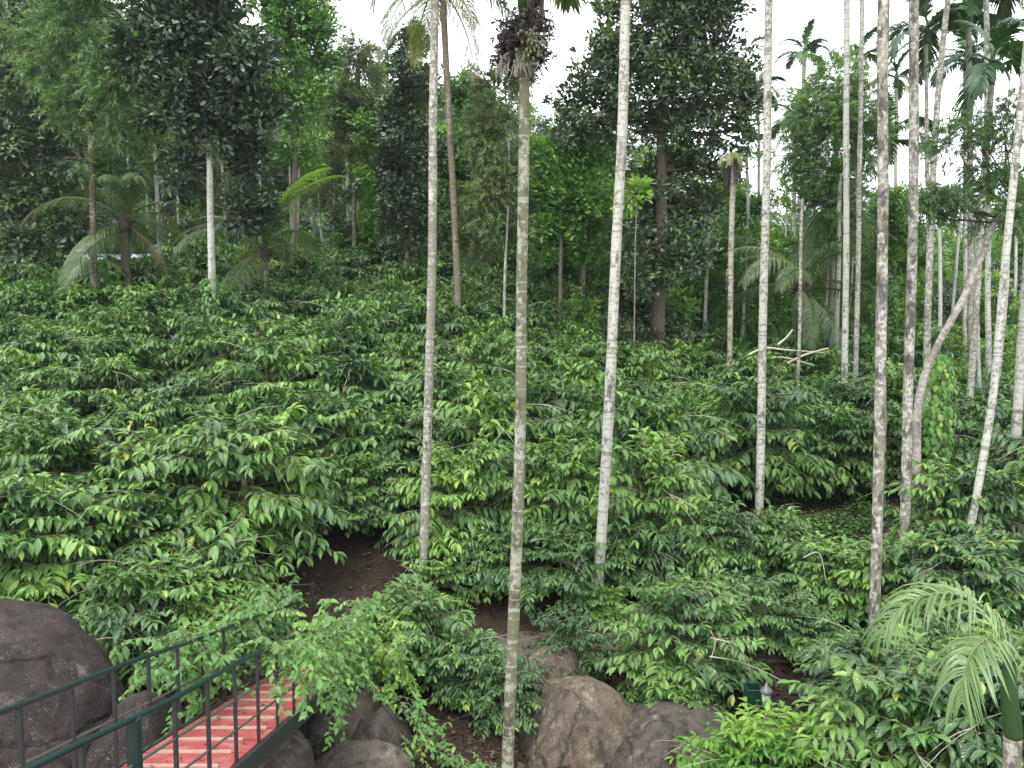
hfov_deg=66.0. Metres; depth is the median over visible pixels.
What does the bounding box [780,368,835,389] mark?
coffee bush
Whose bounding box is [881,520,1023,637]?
coffee bush
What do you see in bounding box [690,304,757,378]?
shrub
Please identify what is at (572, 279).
shrub
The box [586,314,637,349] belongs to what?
shrub
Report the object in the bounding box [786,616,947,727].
coffee bush
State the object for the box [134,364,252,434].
coffee bush
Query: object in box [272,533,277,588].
bare tree
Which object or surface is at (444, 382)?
coffee bush
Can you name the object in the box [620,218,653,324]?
leafy tree
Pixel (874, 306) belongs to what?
shrub
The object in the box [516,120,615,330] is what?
leafy tree
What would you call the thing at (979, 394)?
coffee bush
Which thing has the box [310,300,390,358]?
coffee bush
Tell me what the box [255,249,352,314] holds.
coffee bush
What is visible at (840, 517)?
ground cover
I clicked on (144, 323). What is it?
coffee bush
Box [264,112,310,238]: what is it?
leafy tree
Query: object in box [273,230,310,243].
shrub
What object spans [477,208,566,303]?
shrub
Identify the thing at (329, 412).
coffee bush
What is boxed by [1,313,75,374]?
coffee bush
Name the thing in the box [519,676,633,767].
boulder
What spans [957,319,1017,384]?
shrub
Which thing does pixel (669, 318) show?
shrub
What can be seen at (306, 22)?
leafy tree
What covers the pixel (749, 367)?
coffee bush
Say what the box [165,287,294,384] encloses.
coffee bush
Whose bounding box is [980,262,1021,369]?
shrub
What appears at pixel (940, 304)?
bare tree
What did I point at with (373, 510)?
coffee bush
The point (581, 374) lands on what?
coffee bush
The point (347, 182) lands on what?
bare tree
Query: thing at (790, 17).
sky
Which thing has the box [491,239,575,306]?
shrub
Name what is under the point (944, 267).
leafy tree
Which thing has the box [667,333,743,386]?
coffee bush
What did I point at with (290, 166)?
slim tree
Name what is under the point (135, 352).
coffee bush
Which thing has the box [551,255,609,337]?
shrub
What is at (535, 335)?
coffee bush
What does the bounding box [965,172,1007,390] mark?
bare tree
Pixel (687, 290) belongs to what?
leafy tree
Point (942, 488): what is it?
coffee bush
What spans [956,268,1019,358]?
leafy tree
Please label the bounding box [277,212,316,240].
shrub
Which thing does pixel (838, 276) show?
bare tree
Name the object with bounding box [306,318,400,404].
coffee bush
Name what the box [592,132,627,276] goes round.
leafy tree
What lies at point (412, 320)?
coffee bush
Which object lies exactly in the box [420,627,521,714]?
coffee bush
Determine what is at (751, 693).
metal bin
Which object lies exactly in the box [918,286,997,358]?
shrub
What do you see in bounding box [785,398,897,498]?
coffee bush
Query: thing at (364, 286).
coffee bush
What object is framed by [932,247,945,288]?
slim tree
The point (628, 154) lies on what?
silver oak
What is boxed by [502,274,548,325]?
coffee bush
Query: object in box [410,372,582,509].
coffee bush
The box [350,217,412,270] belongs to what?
shrub
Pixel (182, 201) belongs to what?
leafy tree
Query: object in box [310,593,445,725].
creeper
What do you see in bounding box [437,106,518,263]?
leafy tree
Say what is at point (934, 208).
leaning tree
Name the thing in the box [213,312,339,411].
coffee bush
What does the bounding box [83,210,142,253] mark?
shrub
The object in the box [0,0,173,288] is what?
silver oak
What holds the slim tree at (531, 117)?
on the ground at (486, 619)
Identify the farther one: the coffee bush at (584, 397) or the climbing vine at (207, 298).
the climbing vine at (207, 298)
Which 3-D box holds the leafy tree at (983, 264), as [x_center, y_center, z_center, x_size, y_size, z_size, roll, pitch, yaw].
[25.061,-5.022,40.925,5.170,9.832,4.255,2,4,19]
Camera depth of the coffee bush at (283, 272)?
31.19 m
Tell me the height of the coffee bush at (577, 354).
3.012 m
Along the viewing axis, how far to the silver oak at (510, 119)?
78.34 m
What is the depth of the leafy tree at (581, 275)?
36.48 m
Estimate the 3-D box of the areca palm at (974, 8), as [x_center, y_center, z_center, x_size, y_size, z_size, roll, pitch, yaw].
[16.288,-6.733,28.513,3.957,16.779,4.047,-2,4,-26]
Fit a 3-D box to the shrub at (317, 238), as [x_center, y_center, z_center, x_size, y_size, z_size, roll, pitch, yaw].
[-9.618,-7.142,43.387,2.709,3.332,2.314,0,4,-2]
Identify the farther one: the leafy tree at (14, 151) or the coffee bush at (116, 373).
the leafy tree at (14, 151)
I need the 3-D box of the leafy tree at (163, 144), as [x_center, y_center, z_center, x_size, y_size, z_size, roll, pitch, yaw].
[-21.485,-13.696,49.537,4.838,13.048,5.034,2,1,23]
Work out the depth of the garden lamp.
10.28 m
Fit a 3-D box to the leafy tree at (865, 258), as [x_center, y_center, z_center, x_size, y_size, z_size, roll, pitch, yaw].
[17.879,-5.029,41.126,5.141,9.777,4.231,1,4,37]
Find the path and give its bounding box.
[278,628,904,673]
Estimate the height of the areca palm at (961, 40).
15.619 m
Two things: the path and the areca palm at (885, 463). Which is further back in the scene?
the areca palm at (885, 463)
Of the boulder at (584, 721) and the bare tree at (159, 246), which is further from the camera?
the bare tree at (159, 246)
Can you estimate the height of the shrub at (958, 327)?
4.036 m
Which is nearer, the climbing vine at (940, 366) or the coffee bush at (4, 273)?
the climbing vine at (940, 366)
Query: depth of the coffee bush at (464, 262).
35.93 m
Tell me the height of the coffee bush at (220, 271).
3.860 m
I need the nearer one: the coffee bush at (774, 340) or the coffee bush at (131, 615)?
the coffee bush at (131, 615)
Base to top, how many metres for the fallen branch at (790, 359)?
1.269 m
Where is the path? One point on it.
(772, 658)
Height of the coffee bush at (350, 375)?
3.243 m
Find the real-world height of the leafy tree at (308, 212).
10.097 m
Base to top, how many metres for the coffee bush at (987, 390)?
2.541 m
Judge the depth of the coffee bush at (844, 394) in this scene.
22.12 m
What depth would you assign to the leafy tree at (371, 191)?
43.37 m
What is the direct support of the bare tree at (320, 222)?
on the ground at (486, 619)
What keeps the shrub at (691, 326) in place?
on the ground at (486, 619)
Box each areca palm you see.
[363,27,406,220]
[367,0,652,767]
[419,0,438,599]
[593,0,630,607]
[703,195,710,333]
[737,72,785,221]
[755,0,772,540]
[762,89,823,264]
[773,19,829,224]
[796,199,803,385]
[830,26,876,290]
[830,90,932,309]
[841,0,849,383]
[853,0,864,381]
[861,580,1023,767]
[868,0,888,633]
[871,49,923,207]
[872,0,979,247]
[875,0,889,505]
[899,0,918,557]
[908,0,1023,383]
[919,0,1022,388]
[919,17,1023,437]
[922,0,950,482]
[929,29,1010,364]
[963,41,1023,544]
[1007,252,1023,491]
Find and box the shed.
[62,254,164,272]
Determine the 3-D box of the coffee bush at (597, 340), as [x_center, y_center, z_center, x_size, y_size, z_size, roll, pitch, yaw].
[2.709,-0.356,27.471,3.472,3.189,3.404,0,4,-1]
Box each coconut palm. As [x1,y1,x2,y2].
[20,146,206,294]
[169,165,343,297]
[378,0,516,336]
[704,209,896,379]
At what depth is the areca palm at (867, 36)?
46.54 m
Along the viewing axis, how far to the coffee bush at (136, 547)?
13.57 m
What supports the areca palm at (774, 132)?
on the ground at (486, 619)
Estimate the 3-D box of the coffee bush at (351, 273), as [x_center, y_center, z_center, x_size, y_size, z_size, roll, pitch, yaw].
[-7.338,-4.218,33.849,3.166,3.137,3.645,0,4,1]
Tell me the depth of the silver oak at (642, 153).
48.87 m
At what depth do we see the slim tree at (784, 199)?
43.05 m
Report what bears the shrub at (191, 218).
on the ground at (486, 619)
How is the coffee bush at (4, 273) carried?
on the ground at (486, 619)
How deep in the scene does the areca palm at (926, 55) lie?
29.27 m
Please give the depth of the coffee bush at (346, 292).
28.41 m
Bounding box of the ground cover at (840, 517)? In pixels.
[28,159,1020,634]
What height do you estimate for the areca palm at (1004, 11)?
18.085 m
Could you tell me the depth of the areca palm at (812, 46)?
44.59 m
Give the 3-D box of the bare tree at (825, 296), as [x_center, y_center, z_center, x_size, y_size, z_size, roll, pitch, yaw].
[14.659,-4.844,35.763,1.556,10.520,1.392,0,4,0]
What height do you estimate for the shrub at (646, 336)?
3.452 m
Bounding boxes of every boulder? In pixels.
[0,598,127,767]
[86,690,184,767]
[258,729,314,767]
[298,674,387,759]
[315,739,413,767]
[351,705,414,767]
[517,646,587,692]
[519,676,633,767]
[609,699,731,767]
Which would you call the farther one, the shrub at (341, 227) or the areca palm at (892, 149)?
the shrub at (341, 227)
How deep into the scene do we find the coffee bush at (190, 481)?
18.21 m
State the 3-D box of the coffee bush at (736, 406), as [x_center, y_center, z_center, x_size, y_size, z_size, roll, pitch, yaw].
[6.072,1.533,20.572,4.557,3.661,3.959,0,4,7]
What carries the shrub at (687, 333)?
on the ground at (486, 619)
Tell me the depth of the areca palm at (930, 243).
20.71 m
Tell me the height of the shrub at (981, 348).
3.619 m
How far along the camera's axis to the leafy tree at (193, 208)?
61.17 m
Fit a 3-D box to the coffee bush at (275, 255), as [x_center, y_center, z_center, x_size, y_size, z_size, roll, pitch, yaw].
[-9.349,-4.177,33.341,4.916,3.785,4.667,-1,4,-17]
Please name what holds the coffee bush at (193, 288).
on the ground at (486, 619)
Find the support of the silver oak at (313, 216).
on the ground at (486, 619)
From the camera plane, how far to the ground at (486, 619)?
15.03 m
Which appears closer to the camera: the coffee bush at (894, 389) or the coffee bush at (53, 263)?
the coffee bush at (894, 389)
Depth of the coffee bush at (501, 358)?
21.70 m
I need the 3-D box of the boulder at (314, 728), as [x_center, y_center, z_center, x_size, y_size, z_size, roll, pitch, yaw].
[-2.438,5.353,11.149,1.612,2.569,2.001,0,4,0]
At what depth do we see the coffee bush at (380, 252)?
34.92 m
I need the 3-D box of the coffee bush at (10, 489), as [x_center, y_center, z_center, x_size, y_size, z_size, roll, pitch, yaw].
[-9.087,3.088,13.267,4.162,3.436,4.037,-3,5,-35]
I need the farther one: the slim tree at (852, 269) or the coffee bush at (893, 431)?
the slim tree at (852, 269)
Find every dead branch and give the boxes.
[709,630,805,694]
[803,552,825,579]
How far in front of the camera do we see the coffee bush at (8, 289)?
26.73 m
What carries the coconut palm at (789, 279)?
on the ground at (486, 619)
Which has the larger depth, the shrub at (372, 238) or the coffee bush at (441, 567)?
the shrub at (372, 238)
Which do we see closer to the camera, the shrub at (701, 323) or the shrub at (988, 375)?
the shrub at (988, 375)
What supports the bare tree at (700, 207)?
on the ground at (486, 619)
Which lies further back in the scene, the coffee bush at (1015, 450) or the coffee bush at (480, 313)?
the coffee bush at (480, 313)
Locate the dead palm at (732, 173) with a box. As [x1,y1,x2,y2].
[717,152,748,384]
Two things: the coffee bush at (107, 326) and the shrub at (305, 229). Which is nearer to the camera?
the coffee bush at (107, 326)
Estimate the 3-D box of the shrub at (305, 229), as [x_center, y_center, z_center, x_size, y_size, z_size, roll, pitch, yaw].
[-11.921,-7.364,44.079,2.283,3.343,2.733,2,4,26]
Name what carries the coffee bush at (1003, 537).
on the ground at (486, 619)
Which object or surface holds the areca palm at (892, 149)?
on the ground at (486, 619)
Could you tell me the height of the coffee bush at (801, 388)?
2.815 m
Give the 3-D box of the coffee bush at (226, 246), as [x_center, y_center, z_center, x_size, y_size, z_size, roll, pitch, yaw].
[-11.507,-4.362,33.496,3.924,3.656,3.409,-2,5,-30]
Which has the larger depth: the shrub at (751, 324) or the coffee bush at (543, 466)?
the shrub at (751, 324)
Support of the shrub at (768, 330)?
on the ground at (486, 619)
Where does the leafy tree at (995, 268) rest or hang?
on the ground at (486, 619)
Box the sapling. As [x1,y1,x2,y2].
[610,173,653,378]
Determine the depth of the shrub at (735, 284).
36.66 m
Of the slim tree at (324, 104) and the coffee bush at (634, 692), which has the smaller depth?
the coffee bush at (634, 692)
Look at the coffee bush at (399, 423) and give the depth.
17.79 m
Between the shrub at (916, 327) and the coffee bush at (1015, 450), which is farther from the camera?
the shrub at (916, 327)
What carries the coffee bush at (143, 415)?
on the ground at (486, 619)
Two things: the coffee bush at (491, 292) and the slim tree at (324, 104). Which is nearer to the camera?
the coffee bush at (491, 292)
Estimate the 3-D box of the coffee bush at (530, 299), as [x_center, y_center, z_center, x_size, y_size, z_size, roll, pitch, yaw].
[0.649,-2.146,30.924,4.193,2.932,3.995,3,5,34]
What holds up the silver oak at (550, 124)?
on the ground at (486, 619)
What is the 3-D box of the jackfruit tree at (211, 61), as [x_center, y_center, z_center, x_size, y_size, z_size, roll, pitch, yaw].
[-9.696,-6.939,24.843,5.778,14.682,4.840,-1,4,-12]
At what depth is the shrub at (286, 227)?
37.61 m
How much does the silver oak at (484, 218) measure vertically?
11.681 m
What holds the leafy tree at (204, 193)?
on the ground at (486, 619)
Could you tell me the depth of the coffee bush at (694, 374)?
26.61 m
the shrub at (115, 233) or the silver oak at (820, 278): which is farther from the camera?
the shrub at (115, 233)
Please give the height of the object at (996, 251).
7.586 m
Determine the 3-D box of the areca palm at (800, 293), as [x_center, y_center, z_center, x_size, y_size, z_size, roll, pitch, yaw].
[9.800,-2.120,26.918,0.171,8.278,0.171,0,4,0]
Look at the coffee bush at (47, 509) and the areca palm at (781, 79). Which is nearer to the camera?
the coffee bush at (47, 509)
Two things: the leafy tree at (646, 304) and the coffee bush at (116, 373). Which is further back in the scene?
the leafy tree at (646, 304)
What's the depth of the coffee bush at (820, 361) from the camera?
28.57 m
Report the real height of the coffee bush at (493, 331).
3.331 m
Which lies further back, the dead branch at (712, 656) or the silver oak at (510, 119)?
the silver oak at (510, 119)
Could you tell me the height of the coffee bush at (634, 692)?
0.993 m
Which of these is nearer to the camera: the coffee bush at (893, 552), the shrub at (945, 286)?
the coffee bush at (893, 552)
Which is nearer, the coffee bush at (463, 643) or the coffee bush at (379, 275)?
the coffee bush at (463, 643)
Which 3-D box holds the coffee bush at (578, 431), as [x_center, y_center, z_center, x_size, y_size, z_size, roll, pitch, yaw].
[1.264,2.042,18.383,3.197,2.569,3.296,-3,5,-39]
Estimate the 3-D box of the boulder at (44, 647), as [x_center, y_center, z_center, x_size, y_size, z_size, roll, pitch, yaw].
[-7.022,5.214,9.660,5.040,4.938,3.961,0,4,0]
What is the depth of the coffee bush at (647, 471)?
15.13 m
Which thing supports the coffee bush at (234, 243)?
on the ground at (486, 619)
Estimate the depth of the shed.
38.06 m
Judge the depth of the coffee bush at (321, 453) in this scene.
16.37 m
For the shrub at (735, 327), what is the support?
on the ground at (486, 619)
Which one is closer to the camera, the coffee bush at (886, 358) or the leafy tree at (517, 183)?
the coffee bush at (886, 358)
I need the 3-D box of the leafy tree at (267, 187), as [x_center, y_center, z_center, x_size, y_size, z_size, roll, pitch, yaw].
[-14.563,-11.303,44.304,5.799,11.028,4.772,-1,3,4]
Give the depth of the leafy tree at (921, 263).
36.87 m
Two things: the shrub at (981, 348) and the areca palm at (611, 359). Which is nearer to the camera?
the areca palm at (611, 359)
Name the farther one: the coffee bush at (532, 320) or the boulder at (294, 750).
the coffee bush at (532, 320)
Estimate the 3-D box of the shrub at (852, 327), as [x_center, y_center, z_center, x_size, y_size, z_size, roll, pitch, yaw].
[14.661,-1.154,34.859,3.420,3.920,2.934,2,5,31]
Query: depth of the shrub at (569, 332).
30.67 m
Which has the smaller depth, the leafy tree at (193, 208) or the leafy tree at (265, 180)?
the leafy tree at (265, 180)
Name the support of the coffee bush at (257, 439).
on the ground at (486, 619)
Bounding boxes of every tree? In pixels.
[0,0,116,278]
[0,68,78,263]
[18,0,41,15]
[71,105,138,198]
[94,0,297,388]
[114,109,192,242]
[118,76,138,253]
[123,57,219,228]
[126,121,195,244]
[152,140,161,263]
[174,127,180,225]
[182,131,225,221]
[192,195,204,211]
[214,104,291,216]
[235,0,347,276]
[255,153,288,198]
[258,78,275,240]
[263,55,306,215]
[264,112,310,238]
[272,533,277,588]
[278,50,309,243]
[280,104,310,212]
[300,116,345,233]
[305,59,324,249]
[317,73,335,228]
[339,75,355,238]
[342,88,424,243]
[344,142,387,253]
[363,16,450,267]
[372,67,391,104]
[425,120,492,247]
[437,60,504,265]
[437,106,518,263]
[495,133,538,226]
[497,132,548,216]
[508,144,569,282]
[509,114,550,209]
[510,102,540,144]
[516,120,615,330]
[539,0,775,379]
[547,141,634,338]
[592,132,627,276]
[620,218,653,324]
[630,144,745,340]
[636,134,693,275]
[639,196,739,342]
[692,163,750,317]
[693,147,715,345]
[700,180,790,339]
[717,199,738,288]
[726,225,786,328]
[734,144,773,336]
[734,211,798,294]
[747,232,816,337]
[772,176,804,251]
[809,191,901,318]
[820,228,875,310]
[822,170,852,351]
[827,156,855,361]
[849,216,869,311]
[850,186,945,341]
[861,180,937,290]
[889,229,953,319]
[899,86,1023,517]
[917,227,962,284]
[920,259,962,294]
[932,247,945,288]
[937,185,959,350]
[941,221,974,283]
[945,203,1023,305]
[950,187,962,347]
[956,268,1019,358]
[962,245,1021,283]
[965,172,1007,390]
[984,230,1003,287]
[987,178,1023,383]
[1010,174,1023,347]
[1011,231,1023,280]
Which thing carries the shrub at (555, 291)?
on the ground at (486, 619)
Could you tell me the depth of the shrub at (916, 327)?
34.86 m
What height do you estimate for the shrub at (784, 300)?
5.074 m
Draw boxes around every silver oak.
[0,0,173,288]
[58,53,98,251]
[61,13,132,237]
[67,92,140,253]
[165,119,266,237]
[281,83,344,238]
[290,74,362,251]
[312,28,391,248]
[315,128,352,220]
[340,128,354,197]
[414,96,445,210]
[423,58,460,192]
[436,49,541,332]
[497,103,518,145]
[536,114,555,133]
[589,97,644,281]
[603,208,651,306]
[626,143,654,230]
[770,202,796,240]
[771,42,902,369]
[803,236,842,321]
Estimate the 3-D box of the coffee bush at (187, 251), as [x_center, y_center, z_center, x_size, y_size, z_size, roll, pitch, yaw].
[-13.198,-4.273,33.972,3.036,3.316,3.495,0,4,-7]
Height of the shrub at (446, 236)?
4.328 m
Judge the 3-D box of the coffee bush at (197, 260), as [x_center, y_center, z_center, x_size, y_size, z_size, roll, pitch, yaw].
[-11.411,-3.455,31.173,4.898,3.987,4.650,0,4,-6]
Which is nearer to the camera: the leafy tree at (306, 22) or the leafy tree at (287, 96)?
the leafy tree at (306, 22)
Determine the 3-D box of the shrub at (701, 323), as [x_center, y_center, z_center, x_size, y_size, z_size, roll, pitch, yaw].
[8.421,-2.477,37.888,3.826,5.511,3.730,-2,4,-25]
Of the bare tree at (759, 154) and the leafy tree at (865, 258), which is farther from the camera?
the leafy tree at (865, 258)
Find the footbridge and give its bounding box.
[0,602,356,767]
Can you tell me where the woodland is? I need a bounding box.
[1,0,902,315]
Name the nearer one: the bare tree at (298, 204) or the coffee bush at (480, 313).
the coffee bush at (480, 313)
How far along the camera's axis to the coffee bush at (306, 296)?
27.26 m
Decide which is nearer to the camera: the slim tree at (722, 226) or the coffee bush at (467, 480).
the coffee bush at (467, 480)
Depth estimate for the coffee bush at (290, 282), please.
28.67 m
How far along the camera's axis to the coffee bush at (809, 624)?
12.73 m
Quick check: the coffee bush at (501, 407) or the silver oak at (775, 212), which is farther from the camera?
the silver oak at (775, 212)
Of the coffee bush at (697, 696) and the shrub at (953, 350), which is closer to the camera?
the coffee bush at (697, 696)
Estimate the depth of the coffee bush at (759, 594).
13.02 m
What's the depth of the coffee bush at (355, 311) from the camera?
23.98 m
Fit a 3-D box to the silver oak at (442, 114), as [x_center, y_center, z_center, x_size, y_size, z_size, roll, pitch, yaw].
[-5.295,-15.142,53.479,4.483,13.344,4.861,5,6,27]
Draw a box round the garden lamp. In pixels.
[759,682,773,728]
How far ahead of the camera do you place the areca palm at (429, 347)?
14.07 m
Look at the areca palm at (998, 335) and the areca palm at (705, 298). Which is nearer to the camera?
the areca palm at (998, 335)
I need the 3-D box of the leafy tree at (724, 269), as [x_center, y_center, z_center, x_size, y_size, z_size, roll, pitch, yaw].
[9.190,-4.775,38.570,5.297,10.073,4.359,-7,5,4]
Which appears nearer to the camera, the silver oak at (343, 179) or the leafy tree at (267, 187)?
the leafy tree at (267, 187)
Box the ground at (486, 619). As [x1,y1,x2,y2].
[58,155,1021,767]
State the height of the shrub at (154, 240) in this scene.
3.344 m
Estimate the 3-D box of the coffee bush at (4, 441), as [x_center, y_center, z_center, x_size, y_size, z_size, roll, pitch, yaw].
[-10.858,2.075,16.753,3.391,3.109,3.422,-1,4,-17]
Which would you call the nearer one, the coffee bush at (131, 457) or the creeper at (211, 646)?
the creeper at (211, 646)
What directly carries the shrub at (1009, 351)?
on the ground at (486, 619)
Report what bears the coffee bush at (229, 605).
on the ground at (486, 619)
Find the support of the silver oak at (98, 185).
on the ground at (486, 619)
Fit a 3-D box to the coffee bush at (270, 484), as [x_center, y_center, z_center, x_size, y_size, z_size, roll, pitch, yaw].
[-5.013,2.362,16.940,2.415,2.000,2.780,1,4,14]
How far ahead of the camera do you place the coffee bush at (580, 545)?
14.13 m
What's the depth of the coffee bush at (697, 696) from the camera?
11.16 m
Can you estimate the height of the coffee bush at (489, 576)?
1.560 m
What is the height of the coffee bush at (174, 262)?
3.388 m
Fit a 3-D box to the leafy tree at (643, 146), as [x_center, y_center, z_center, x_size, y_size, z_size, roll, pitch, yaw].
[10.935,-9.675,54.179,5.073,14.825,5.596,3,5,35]
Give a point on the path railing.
(312, 584)
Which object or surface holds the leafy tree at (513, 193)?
on the ground at (486, 619)
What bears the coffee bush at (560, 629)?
on the ground at (486, 619)
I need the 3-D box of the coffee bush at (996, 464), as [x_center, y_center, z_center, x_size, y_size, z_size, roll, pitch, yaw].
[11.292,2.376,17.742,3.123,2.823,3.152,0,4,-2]
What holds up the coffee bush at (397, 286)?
on the ground at (486, 619)
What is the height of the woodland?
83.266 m
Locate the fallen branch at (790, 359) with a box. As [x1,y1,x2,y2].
[746,329,828,365]
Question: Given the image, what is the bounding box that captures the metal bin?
[742,682,763,712]
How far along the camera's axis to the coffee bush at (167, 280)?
29.26 m
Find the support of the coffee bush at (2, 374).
on the ground at (486, 619)
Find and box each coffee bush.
[0,257,26,290]
[0,274,51,326]
[0,279,74,340]
[0,318,51,389]
[0,323,116,401]
[0,351,45,392]
[0,358,92,417]
[0,384,88,472]
[0,403,144,543]
[0,412,49,473]
[0,469,112,604]
[0,471,161,638]
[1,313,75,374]
[10,246,98,287]
[11,258,103,317]
[12,488,213,634]
[27,352,178,437]
[46,279,157,345]
[52,299,155,371]
[57,252,182,313]
[58,547,245,700]
[60,330,175,413]
[63,419,262,558]
[75,384,190,473]
[84,280,194,353]
[86,497,265,620]
[115,301,206,381]
[119,402,367,582]
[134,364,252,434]
[137,584,267,688]
[139,253,202,286]
[148,532,301,636]
[149,227,225,288]
[150,266,204,307]
[155,309,264,414]
[163,276,260,384]
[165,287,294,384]
[170,244,262,302]
[176,246,223,277]
[177,254,272,321]
[179,328,344,447]
[185,410,254,490]
[193,235,272,253]
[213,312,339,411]
[215,235,269,272]
[227,448,327,534]
[233,383,403,528]
[240,320,316,382]
[243,281,327,337]
[247,241,347,287]
[247,262,298,304]
[250,272,331,322]
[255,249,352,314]
[264,442,380,543]
[286,292,410,372]
[303,349,419,464]
[306,274,387,336]
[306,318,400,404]
[309,245,373,274]
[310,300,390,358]
[314,249,376,297]
[319,447,420,537]
[339,234,412,291]
[350,275,396,305]
[357,402,460,502]
[358,259,422,292]
[360,564,477,695]
[362,279,425,327]
[363,286,442,344]
[367,330,458,418]
[372,428,528,577]
[374,299,468,371]
[378,256,463,307]
[387,358,513,455]
[387,550,483,624]
[396,251,452,262]
[397,248,478,292]
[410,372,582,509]
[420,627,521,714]
[421,272,496,335]
[435,328,557,437]
[437,291,514,360]
[438,271,513,318]
[438,524,556,619]
[449,308,536,387]
[454,649,551,739]
[461,258,498,278]
[461,262,511,306]
[468,367,582,469]
[485,433,632,563]
[492,301,566,350]
[494,292,578,342]
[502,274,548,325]
[505,415,628,517]
[507,327,565,373]
[507,517,637,620]
[524,603,619,684]
[527,346,623,432]
[530,336,605,412]
[542,328,620,360]
[550,339,680,412]
[553,379,679,466]
[559,423,736,594]
[572,579,633,631]
[577,381,746,512]
[584,508,705,613]
[594,565,775,710]
[600,374,710,460]
[620,641,715,704]
[621,339,701,396]
[627,693,651,704]
[644,679,730,716]
[647,494,770,611]
[656,372,837,504]
[660,728,809,767]
[664,696,888,767]
[666,375,727,421]
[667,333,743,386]
[670,396,754,468]
[678,370,734,392]
[705,566,814,664]
[708,350,806,394]
[710,343,785,386]
[712,713,870,767]
[727,380,820,474]
[727,503,833,589]
[748,381,814,445]
[755,334,809,370]
[761,530,900,624]
[765,600,850,667]
[767,339,859,385]
[771,369,873,444]
[775,623,1002,767]
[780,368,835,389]
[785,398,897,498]
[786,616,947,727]
[803,372,898,480]
[809,530,976,649]
[826,354,874,381]
[837,648,1023,767]
[838,360,979,463]
[848,400,967,485]
[849,331,936,382]
[851,369,889,387]
[856,452,1023,568]
[858,357,962,426]
[868,348,918,369]
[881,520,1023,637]
[885,623,1023,767]
[894,610,978,673]
[922,392,1023,474]
[938,377,1011,459]
[938,615,1023,666]
[951,423,1023,503]
[956,384,1010,405]
[960,376,1014,413]
[971,426,1023,551]
[972,517,1023,635]
[981,370,1014,396]
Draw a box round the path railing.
[272,582,314,618]
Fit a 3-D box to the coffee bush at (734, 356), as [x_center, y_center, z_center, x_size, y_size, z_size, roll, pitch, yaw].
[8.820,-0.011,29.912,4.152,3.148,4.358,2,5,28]
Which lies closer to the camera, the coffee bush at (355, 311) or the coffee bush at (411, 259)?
the coffee bush at (355, 311)
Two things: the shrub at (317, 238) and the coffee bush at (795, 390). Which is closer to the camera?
the coffee bush at (795, 390)
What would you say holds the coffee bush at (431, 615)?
on the ground at (486, 619)
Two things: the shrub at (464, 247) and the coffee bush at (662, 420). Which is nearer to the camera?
the coffee bush at (662, 420)
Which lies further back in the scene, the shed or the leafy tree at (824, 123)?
the shed
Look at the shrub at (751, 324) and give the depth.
33.56 m
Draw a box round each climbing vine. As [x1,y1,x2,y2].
[197,277,226,382]
[921,352,958,533]
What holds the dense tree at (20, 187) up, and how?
on the ground at (486, 619)
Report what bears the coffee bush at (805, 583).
on the ground at (486, 619)
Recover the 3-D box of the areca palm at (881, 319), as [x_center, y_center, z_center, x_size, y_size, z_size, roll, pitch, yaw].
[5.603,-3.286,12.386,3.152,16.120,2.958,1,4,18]
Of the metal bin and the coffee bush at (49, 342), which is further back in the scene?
the coffee bush at (49, 342)
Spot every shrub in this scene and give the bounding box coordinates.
[58,212,86,254]
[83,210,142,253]
[135,215,167,253]
[161,209,219,257]
[165,209,201,226]
[201,207,224,236]
[271,218,315,257]
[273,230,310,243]
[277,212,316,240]
[299,222,320,248]
[314,209,366,252]
[315,229,351,250]
[316,220,344,244]
[318,230,357,255]
[349,217,396,254]
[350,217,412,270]
[423,213,466,271]
[447,228,510,276]
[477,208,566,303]
[486,240,563,308]
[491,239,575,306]
[534,272,599,343]
[539,296,606,347]
[546,281,608,341]
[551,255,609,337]
[551,269,595,306]
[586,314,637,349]
[587,275,650,343]
[588,310,645,348]
[593,258,649,332]
[623,325,674,381]
[630,300,698,354]
[645,288,716,342]
[648,319,716,379]
[667,319,701,345]
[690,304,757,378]
[696,278,774,339]
[700,319,750,368]
[709,308,758,349]
[716,300,795,359]
[741,325,776,352]
[746,288,828,343]
[748,309,824,349]
[781,280,821,337]
[806,291,860,347]
[807,314,873,371]
[819,278,937,367]
[839,278,921,342]
[860,281,936,345]
[888,317,943,347]
[895,325,960,366]
[898,326,992,388]
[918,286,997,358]
[919,278,962,320]
[933,316,1014,370]
[945,361,985,394]
[948,334,1015,379]
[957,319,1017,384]
[975,369,1014,403]
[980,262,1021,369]
[991,323,1015,361]
[992,348,1014,370]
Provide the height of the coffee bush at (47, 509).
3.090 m
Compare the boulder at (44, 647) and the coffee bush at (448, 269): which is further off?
the coffee bush at (448, 269)
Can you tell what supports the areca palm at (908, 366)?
on the ground at (486, 619)
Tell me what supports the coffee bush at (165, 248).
on the ground at (486, 619)
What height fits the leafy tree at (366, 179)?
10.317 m
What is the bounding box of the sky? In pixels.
[106,0,1023,269]
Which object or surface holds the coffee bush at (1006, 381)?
on the ground at (486, 619)
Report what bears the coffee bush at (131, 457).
on the ground at (486, 619)
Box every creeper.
[109,572,313,734]
[214,588,392,751]
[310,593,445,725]
[383,695,499,767]
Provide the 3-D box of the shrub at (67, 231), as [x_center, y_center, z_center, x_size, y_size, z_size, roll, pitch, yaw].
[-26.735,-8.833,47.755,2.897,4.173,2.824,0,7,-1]
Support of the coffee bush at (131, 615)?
on the ground at (486, 619)
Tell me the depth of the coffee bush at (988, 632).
10.99 m
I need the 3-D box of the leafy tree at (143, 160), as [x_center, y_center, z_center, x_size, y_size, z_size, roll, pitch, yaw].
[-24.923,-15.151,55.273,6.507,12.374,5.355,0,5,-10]
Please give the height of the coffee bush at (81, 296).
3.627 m

